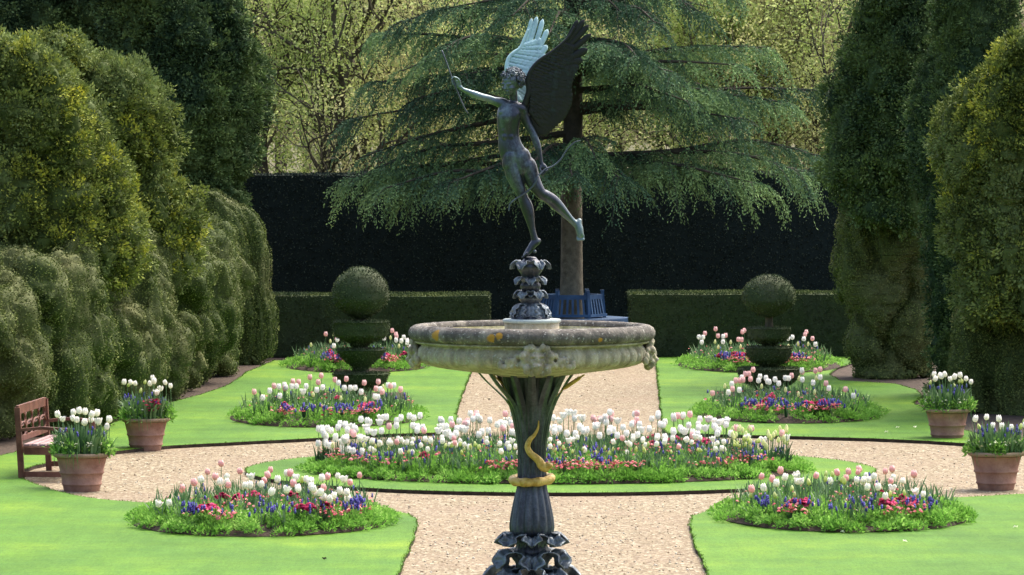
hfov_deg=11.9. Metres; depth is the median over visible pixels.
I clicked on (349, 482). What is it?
tulip
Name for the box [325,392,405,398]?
soil bed
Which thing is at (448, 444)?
tulip
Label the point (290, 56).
spring tree
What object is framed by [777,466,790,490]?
tulip
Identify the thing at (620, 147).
spring tree
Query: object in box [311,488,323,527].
tulip
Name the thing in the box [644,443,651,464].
tulip
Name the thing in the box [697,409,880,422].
soil bed
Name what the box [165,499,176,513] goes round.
tulip
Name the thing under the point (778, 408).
double daisies
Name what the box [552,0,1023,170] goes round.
spring tree
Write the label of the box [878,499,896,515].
primrose
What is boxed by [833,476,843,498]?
tulip
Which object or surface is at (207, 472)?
tulip
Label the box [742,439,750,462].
tulip
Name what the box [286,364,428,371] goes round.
soil bed
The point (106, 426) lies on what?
tulip
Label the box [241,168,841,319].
tall hedge
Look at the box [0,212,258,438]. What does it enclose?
yew hedge
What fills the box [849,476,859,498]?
tulip
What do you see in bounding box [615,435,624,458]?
tulip
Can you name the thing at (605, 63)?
cedar tree
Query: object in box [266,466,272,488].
tulip
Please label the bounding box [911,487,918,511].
tulip
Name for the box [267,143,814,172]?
ground
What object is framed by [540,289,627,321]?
tree seat
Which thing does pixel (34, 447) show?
garden bench
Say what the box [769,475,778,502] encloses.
tulip
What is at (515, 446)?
tulip
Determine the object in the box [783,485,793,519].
tulip
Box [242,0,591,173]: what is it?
spring tree
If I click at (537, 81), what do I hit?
winged statue
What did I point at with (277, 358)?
soil border
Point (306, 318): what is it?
clipped hedge
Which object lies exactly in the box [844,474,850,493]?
tulip
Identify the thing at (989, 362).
yew tree
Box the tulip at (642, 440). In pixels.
[639,437,647,461]
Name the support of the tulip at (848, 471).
on the soil bed at (764, 525)
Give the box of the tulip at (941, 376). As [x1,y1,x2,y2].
[939,373,945,391]
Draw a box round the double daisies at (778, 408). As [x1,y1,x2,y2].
[704,388,854,411]
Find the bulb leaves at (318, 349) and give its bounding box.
[293,340,407,365]
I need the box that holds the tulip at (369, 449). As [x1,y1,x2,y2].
[367,446,372,462]
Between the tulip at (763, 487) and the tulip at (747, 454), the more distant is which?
the tulip at (747, 454)
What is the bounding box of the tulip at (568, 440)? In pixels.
[566,438,571,460]
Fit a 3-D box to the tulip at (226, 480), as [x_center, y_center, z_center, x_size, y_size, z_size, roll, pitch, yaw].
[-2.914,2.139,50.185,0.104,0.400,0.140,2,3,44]
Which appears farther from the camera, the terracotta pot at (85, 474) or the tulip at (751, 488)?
the terracotta pot at (85, 474)
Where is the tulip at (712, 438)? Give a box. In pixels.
[706,435,718,463]
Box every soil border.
[0,360,271,454]
[266,357,292,359]
[831,362,1023,439]
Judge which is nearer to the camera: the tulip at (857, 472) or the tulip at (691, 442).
the tulip at (857, 472)
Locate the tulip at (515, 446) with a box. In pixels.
[509,444,516,468]
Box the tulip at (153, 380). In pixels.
[146,377,156,406]
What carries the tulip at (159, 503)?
on the soil bed at (234, 532)
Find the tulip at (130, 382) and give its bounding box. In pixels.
[125,380,134,418]
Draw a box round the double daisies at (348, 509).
[168,484,373,519]
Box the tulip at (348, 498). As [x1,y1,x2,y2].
[344,495,350,501]
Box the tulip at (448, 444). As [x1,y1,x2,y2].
[445,442,452,465]
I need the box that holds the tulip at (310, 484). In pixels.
[308,482,313,501]
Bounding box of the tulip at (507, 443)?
[505,441,509,464]
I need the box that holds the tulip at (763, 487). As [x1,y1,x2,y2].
[753,483,767,513]
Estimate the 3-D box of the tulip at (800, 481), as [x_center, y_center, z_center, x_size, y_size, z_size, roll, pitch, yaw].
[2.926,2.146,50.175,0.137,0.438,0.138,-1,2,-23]
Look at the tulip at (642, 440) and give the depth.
56.54 m
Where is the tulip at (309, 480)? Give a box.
[306,478,313,499]
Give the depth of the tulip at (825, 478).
50.58 m
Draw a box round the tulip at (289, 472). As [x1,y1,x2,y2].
[284,469,292,493]
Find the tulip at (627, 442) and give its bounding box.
[625,440,630,464]
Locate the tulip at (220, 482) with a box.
[217,477,229,502]
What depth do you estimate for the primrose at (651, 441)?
58.11 m
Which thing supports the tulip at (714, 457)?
on the soil bed at (692, 478)
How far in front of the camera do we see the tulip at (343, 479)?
50.40 m
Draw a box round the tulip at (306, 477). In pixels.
[300,475,308,498]
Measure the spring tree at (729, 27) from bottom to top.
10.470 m
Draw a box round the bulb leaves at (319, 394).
[238,384,413,420]
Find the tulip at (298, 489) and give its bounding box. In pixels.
[294,486,307,521]
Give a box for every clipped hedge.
[270,290,491,356]
[626,289,852,356]
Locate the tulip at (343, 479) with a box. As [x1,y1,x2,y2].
[339,475,347,502]
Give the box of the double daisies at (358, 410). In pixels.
[249,391,413,415]
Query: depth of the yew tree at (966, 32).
73.27 m
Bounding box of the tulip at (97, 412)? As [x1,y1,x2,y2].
[94,409,101,434]
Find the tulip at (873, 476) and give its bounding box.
[870,472,876,498]
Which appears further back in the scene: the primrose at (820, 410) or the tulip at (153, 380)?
the primrose at (820, 410)
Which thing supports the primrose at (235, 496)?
on the soil bed at (234, 532)
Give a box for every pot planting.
[48,423,119,469]
[113,391,177,429]
[916,383,978,419]
[961,420,1023,464]
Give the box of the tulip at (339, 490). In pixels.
[336,486,348,507]
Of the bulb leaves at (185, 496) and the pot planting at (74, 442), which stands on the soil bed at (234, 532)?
the bulb leaves at (185, 496)
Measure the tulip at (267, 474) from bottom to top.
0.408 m
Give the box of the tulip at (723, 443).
[721,439,730,470]
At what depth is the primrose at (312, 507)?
49.34 m
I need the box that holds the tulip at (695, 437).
[692,434,698,459]
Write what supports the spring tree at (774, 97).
on the ground at (630, 148)
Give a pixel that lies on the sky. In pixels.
(763, 0)
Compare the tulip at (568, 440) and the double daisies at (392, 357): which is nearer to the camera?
the tulip at (568, 440)
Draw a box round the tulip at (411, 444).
[408,441,418,468]
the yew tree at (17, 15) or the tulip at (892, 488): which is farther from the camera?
the yew tree at (17, 15)
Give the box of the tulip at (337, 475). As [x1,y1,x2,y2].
[335,472,343,497]
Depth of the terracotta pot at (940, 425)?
63.66 m
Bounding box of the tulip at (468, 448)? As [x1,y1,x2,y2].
[465,444,478,464]
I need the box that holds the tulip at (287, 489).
[274,485,291,526]
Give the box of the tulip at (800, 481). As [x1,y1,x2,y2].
[792,477,803,506]
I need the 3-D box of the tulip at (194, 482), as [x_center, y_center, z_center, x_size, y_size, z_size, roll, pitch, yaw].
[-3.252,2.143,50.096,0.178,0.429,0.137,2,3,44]
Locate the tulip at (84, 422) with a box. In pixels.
[81,418,87,438]
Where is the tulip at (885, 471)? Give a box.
[883,468,888,489]
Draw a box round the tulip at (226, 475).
[224,473,231,495]
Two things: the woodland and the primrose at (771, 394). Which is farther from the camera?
the woodland
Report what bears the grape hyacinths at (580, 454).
on the soil bed at (692, 478)
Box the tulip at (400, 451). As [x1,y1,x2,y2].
[398,448,409,472]
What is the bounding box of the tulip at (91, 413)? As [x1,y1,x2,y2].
[89,410,96,440]
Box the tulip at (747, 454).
[741,437,754,464]
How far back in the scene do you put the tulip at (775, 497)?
50.06 m
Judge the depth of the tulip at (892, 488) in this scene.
49.94 m
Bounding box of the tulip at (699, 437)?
[694,435,702,455]
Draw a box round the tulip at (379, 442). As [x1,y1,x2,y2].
[375,440,385,468]
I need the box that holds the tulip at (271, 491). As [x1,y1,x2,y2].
[263,487,277,526]
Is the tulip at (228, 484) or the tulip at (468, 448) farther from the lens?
the tulip at (468, 448)
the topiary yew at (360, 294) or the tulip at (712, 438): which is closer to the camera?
the tulip at (712, 438)
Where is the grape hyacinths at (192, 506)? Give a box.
[177,481,372,516]
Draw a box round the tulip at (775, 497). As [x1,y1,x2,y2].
[771,492,783,515]
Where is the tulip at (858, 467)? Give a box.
[854,465,862,492]
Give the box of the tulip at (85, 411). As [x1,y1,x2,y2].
[82,408,87,418]
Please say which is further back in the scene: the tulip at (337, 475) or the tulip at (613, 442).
the tulip at (613, 442)
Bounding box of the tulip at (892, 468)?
[889,465,894,473]
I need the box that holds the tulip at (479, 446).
[473,444,483,471]
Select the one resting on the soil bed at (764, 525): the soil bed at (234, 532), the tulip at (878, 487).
the tulip at (878, 487)
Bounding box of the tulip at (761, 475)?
[755,472,769,498]
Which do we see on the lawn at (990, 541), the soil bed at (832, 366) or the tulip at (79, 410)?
the soil bed at (832, 366)
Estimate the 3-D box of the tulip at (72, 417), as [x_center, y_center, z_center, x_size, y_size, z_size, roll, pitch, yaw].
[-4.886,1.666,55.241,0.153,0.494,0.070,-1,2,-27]
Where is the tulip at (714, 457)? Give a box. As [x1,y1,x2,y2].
[705,446,717,465]
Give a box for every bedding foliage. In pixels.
[123,489,402,536]
[226,395,429,426]
[278,349,428,371]
[291,439,815,484]
[670,347,844,371]
[688,391,891,422]
[706,483,978,532]
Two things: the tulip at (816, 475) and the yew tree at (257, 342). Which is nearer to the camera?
the tulip at (816, 475)
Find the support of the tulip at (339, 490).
on the soil bed at (234, 532)
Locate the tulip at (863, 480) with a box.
[860,476,872,501]
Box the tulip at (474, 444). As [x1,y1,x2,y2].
[471,441,477,471]
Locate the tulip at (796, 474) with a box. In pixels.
[792,470,806,496]
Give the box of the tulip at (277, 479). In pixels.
[272,475,284,499]
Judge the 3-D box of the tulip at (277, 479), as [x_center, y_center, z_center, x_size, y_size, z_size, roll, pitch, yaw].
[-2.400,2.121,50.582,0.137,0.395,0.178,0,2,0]
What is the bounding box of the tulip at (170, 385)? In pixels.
[163,383,173,421]
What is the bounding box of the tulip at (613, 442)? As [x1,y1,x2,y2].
[609,438,619,471]
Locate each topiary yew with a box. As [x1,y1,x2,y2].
[331,266,390,395]
[737,274,801,390]
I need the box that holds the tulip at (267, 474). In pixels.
[264,471,274,488]
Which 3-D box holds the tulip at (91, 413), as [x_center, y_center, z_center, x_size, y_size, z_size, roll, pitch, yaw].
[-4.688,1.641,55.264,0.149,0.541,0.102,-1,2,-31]
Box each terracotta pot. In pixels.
[53,453,107,491]
[121,418,169,450]
[923,408,970,437]
[968,452,1023,490]
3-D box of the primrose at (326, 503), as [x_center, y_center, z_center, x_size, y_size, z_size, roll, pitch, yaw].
[-1.862,2.268,49.501,0.233,0.248,0.186,-1,2,-16]
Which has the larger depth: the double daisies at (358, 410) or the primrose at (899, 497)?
the double daisies at (358, 410)
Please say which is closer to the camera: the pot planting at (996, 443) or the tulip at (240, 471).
the tulip at (240, 471)
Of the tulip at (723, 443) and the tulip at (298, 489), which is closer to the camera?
the tulip at (298, 489)
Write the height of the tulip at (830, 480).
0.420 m
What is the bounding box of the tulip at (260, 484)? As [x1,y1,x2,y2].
[255,480,265,505]
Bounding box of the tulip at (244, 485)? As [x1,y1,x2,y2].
[242,482,252,511]
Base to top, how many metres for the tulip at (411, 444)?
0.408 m
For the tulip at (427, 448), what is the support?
on the soil bed at (692, 478)
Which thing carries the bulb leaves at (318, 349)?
on the soil bed at (304, 367)
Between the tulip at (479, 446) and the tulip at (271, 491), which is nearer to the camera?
the tulip at (271, 491)
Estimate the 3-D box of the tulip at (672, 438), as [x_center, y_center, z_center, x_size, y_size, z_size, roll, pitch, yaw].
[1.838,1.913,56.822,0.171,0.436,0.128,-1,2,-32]
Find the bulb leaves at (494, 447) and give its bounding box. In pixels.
[340,429,774,473]
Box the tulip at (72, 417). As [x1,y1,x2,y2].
[70,415,74,430]
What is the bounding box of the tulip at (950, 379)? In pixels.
[948,376,951,391]
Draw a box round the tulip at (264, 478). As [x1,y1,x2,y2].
[262,476,266,501]
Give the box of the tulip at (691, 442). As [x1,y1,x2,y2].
[683,440,693,473]
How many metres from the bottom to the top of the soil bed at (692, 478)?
0.116 m
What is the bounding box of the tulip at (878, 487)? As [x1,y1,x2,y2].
[874,482,883,517]
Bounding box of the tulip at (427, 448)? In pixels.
[420,446,432,472]
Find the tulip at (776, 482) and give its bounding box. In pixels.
[773,479,788,510]
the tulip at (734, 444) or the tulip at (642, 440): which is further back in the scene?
the tulip at (734, 444)
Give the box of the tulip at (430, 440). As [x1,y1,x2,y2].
[427,437,434,473]
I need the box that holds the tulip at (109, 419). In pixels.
[104,415,117,457]
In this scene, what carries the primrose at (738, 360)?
on the soil bed at (832, 366)
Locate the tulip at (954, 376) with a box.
[952,373,957,407]
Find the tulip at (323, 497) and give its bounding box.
[320,493,326,516]
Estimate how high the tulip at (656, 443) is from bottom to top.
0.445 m
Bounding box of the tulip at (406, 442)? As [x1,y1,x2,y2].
[395,439,408,463]
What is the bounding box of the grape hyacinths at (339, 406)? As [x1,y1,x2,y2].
[276,384,405,412]
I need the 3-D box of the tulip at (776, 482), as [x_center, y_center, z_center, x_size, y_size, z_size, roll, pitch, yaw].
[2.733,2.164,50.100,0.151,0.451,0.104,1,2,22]
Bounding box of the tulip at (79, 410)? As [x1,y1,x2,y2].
[76,407,81,432]
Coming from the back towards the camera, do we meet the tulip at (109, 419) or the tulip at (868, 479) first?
the tulip at (109, 419)
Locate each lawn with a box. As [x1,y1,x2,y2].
[0,360,471,574]
[245,455,874,495]
[656,357,1023,574]
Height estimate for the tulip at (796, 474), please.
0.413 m
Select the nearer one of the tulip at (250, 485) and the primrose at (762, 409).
the tulip at (250, 485)
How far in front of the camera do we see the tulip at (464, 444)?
56.48 m
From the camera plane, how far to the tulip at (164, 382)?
61.91 m
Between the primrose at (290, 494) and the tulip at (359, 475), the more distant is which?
the tulip at (359, 475)
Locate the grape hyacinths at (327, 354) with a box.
[303,345,403,360]
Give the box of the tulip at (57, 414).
[49,410,60,444]
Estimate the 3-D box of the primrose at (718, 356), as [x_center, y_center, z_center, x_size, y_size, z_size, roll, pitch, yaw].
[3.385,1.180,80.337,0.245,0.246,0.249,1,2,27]
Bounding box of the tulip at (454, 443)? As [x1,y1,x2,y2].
[452,440,456,469]
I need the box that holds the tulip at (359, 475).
[355,472,365,502]
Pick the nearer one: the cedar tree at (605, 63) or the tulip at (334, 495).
the tulip at (334, 495)
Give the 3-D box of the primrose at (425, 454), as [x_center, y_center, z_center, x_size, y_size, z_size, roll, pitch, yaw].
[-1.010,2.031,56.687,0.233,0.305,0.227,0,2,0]
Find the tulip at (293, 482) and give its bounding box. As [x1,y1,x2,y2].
[289,479,296,503]
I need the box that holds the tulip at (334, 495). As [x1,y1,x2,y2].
[328,491,344,522]
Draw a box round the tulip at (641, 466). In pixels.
[639,447,647,471]
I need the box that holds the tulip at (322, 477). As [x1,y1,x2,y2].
[319,473,328,501]
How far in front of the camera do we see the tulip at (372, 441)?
56.78 m
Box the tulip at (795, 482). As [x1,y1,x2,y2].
[792,477,798,506]
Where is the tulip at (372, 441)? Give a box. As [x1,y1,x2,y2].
[366,438,377,470]
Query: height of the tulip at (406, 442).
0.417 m
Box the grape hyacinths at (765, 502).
[754,472,937,511]
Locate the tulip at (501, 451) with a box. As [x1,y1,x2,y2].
[492,448,503,471]
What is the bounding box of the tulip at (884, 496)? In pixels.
[879,492,888,510]
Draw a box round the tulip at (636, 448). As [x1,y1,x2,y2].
[634,446,642,471]
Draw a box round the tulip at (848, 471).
[846,468,850,496]
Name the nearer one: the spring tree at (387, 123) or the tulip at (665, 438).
the tulip at (665, 438)
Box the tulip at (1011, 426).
[1005,424,1014,452]
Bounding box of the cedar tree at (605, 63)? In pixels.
[322,0,835,318]
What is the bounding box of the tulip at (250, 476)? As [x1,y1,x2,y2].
[246,473,254,498]
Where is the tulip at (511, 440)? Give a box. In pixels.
[507,438,516,461]
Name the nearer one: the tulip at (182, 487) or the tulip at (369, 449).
the tulip at (182, 487)
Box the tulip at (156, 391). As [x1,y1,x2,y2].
[151,388,159,418]
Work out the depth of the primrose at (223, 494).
50.14 m
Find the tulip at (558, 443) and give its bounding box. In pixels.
[554,441,562,470]
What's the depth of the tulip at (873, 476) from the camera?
50.90 m
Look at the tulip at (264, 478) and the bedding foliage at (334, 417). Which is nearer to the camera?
the tulip at (264, 478)
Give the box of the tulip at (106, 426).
[103,423,115,452]
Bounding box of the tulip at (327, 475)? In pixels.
[325,472,331,493]
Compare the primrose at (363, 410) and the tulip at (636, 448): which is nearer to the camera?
the tulip at (636, 448)
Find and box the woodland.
[252,0,1023,172]
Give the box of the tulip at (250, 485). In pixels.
[247,480,257,510]
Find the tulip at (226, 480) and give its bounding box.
[218,478,230,504]
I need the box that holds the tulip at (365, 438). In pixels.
[357,436,369,464]
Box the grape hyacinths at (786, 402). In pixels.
[707,386,858,408]
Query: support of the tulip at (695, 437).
on the soil bed at (692, 478)
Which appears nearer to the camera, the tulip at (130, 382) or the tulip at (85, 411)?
the tulip at (85, 411)
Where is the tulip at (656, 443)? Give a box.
[649,440,660,471]
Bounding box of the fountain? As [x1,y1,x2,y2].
[405,318,658,574]
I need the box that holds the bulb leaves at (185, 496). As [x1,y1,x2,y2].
[146,476,378,527]
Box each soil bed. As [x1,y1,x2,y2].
[133,519,385,536]
[230,411,423,426]
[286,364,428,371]
[309,465,804,483]
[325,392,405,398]
[678,359,839,371]
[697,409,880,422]
[714,391,826,396]
[720,504,965,531]
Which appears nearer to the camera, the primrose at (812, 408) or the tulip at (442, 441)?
the tulip at (442, 441)
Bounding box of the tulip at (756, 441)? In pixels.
[752,439,764,466]
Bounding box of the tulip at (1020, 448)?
[1017,423,1023,452]
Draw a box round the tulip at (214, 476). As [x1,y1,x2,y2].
[210,472,217,500]
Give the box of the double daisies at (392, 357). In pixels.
[303,345,407,361]
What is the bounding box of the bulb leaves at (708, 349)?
[687,339,830,365]
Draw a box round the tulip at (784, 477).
[782,473,790,498]
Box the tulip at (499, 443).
[490,441,502,460]
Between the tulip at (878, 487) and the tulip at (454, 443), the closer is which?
the tulip at (878, 487)
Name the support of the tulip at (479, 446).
on the soil bed at (692, 478)
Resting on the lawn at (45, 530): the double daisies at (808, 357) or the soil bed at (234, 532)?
the soil bed at (234, 532)
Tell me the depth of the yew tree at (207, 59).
86.17 m
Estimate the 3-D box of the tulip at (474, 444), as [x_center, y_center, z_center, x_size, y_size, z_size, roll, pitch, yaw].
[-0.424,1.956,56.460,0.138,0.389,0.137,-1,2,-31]
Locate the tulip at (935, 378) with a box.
[930,375,937,405]
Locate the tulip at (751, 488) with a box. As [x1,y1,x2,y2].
[741,484,755,518]
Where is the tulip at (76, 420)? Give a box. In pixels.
[74,416,84,439]
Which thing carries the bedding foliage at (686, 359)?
on the soil bed at (832, 366)
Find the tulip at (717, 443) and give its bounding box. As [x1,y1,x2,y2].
[713,441,723,465]
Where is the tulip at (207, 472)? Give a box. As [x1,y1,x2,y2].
[197,468,212,492]
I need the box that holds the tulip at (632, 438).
[631,436,639,457]
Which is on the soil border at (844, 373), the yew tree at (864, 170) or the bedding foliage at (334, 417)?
the yew tree at (864, 170)
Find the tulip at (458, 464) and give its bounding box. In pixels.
[452,442,464,468]
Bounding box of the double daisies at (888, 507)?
[736,485,939,514]
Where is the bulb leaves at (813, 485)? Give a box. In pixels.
[728,472,957,519]
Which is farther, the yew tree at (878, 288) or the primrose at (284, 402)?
the yew tree at (878, 288)
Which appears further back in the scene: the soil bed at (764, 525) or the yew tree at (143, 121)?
the yew tree at (143, 121)
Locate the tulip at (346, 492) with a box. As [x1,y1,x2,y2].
[343,488,349,517]
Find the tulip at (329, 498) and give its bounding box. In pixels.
[324,494,336,524]
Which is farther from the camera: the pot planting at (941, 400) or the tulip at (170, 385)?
the pot planting at (941, 400)
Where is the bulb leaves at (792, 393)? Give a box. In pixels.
[709,382,871,415]
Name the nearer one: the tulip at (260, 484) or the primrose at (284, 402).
the tulip at (260, 484)
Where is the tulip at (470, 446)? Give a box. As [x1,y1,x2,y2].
[466,444,476,467]
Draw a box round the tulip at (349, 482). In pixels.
[347,479,352,505]
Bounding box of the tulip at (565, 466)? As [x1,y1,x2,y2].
[560,445,571,475]
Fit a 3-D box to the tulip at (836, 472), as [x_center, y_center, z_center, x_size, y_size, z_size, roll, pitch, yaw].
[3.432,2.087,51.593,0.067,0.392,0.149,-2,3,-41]
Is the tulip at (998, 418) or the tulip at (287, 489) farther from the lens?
the tulip at (998, 418)
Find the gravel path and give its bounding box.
[25,363,1023,574]
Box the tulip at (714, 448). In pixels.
[707,446,716,472]
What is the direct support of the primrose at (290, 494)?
on the soil bed at (234, 532)
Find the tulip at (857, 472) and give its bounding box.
[853,469,861,493]
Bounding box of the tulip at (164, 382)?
[163,379,168,417]
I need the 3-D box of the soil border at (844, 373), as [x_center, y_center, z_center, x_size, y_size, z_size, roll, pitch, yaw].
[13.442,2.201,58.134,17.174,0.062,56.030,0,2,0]
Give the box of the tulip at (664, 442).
[658,439,672,466]
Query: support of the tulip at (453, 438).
on the soil bed at (692, 478)
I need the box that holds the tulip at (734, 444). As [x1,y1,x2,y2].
[730,442,741,460]
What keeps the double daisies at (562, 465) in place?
on the soil bed at (692, 478)
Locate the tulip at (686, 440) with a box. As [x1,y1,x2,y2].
[680,438,694,467]
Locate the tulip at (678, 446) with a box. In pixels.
[672,443,682,468]
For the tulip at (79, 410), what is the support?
in the terracotta pot at (85, 474)
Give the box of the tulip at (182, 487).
[174,484,186,519]
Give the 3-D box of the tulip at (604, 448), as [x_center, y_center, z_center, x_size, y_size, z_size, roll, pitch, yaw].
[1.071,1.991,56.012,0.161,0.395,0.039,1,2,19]
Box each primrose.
[192,504,208,523]
[200,503,219,522]
[214,492,229,505]
[230,493,243,506]
[247,490,261,500]
[280,401,292,418]
[286,490,299,505]
[292,503,312,524]
[301,502,316,522]
[318,501,336,522]
[358,403,370,417]
[380,352,392,365]
[400,351,409,365]
[418,451,429,461]
[649,440,654,453]
[696,437,710,445]
[715,353,724,365]
[731,353,743,365]
[758,397,773,414]
[767,392,774,398]
[783,498,798,517]
[792,498,806,518]
[798,497,812,516]
[800,400,818,415]
[809,400,829,415]
[873,498,892,517]
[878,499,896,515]
[894,493,905,510]
[900,498,918,519]
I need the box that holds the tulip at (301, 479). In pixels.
[299,476,303,499]
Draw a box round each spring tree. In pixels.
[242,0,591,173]
[245,0,390,154]
[253,0,673,172]
[254,0,550,170]
[262,0,703,168]
[470,2,740,168]
[532,0,1020,167]
[550,0,858,170]
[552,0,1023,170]
[634,0,1019,170]
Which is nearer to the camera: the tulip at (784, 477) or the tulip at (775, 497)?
the tulip at (775, 497)
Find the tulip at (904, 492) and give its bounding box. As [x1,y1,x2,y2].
[896,490,909,516]
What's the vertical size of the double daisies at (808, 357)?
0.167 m
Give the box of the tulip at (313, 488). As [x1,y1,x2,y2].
[310,485,320,524]
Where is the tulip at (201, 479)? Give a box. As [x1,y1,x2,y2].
[196,475,205,500]
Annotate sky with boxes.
[269,0,1023,142]
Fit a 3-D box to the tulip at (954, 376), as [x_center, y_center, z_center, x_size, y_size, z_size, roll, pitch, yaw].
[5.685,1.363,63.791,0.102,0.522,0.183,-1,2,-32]
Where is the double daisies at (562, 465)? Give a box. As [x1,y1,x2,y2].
[320,436,774,469]
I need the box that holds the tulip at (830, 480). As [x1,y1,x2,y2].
[825,477,840,505]
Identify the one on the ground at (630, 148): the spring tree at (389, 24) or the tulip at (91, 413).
the spring tree at (389, 24)
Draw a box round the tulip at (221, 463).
[211,460,224,491]
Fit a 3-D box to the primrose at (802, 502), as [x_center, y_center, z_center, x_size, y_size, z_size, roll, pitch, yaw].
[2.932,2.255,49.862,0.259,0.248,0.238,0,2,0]
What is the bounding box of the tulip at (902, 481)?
[900,477,904,489]
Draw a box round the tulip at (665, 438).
[662,437,669,460]
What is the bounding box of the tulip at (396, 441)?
[388,439,400,468]
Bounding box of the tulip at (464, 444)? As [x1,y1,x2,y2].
[462,441,470,464]
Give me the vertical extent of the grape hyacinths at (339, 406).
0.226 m
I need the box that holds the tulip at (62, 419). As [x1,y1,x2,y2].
[56,416,65,440]
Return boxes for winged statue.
[441,16,590,318]
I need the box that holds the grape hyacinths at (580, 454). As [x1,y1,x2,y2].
[329,433,784,464]
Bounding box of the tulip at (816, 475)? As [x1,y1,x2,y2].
[813,472,824,496]
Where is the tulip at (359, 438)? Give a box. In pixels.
[352,435,364,465]
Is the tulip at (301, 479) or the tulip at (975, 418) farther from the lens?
the tulip at (975, 418)
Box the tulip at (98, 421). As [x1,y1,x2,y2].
[93,418,102,434]
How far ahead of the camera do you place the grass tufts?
59.56 m
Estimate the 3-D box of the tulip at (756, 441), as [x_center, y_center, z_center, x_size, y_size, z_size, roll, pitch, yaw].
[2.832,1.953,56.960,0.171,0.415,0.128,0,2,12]
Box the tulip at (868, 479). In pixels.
[859,476,870,501]
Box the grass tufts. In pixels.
[1,356,1013,574]
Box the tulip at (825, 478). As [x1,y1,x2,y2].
[823,476,829,501]
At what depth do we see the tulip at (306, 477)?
50.47 m
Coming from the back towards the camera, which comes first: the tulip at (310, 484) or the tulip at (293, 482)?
the tulip at (293, 482)
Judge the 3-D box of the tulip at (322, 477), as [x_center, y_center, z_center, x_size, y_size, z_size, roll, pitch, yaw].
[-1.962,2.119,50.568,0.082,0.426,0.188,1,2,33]
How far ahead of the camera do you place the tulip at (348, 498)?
49.85 m
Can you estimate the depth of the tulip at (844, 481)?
50.43 m
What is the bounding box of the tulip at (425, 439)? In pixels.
[423,436,432,457]
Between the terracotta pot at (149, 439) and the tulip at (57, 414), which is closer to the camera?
the tulip at (57, 414)
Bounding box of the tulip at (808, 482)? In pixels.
[805,478,815,506]
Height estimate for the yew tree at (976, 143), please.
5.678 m
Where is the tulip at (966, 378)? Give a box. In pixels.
[961,376,973,408]
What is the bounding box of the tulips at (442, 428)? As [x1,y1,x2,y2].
[250,326,858,465]
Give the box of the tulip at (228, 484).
[223,481,234,507]
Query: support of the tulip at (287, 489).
on the soil bed at (234, 532)
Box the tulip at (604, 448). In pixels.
[601,445,608,477]
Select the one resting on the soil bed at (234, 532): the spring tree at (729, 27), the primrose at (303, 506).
the primrose at (303, 506)
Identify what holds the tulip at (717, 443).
on the soil bed at (692, 478)
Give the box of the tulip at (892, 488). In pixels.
[888,484,899,507]
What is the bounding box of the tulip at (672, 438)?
[670,435,678,458]
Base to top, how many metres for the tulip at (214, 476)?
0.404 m
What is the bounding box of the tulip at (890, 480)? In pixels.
[887,477,893,506]
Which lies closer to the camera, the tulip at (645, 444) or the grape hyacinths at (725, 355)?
the tulip at (645, 444)
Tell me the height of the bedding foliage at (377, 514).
0.351 m
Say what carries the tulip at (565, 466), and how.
on the soil bed at (692, 478)
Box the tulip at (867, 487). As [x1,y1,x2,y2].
[854,483,870,523]
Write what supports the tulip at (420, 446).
on the soil bed at (692, 478)
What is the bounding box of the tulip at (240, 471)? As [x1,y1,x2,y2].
[233,468,242,491]
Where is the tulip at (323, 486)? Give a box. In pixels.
[313,483,332,521]
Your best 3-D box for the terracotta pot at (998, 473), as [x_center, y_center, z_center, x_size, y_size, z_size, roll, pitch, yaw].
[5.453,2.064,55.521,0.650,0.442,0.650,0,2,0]
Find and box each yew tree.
[0,0,108,57]
[0,26,159,301]
[28,21,212,296]
[73,0,280,209]
[194,188,279,364]
[811,0,935,242]
[828,201,934,379]
[896,0,1023,393]
[923,19,1023,334]
[947,264,1023,415]
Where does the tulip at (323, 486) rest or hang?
on the soil bed at (234, 532)
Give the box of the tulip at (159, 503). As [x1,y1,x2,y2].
[155,499,163,512]
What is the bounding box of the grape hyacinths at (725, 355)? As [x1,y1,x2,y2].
[714,341,817,359]
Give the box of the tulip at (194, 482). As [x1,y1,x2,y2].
[188,478,197,501]
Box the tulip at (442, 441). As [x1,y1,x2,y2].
[435,438,446,471]
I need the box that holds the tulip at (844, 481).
[842,478,852,495]
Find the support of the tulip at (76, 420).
in the terracotta pot at (85, 474)
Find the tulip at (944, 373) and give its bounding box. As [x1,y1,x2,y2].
[936,371,946,395]
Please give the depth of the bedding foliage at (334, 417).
66.54 m
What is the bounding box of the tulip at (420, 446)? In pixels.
[415,442,425,467]
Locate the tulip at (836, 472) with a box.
[834,468,839,493]
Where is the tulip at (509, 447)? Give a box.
[504,444,513,470]
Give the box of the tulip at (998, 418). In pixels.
[996,415,1001,432]
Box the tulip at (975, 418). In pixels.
[968,415,977,437]
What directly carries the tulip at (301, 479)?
on the soil bed at (234, 532)
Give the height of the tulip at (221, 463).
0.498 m
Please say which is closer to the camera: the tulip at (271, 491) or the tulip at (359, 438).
the tulip at (271, 491)
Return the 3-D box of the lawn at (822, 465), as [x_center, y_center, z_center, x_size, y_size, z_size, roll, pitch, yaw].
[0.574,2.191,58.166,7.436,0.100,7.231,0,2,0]
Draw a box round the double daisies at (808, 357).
[688,344,819,362]
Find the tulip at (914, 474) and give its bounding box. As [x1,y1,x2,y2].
[903,470,919,496]
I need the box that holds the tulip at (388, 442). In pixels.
[381,439,391,468]
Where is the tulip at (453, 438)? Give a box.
[451,435,457,460]
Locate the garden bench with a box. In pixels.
[14,397,94,477]

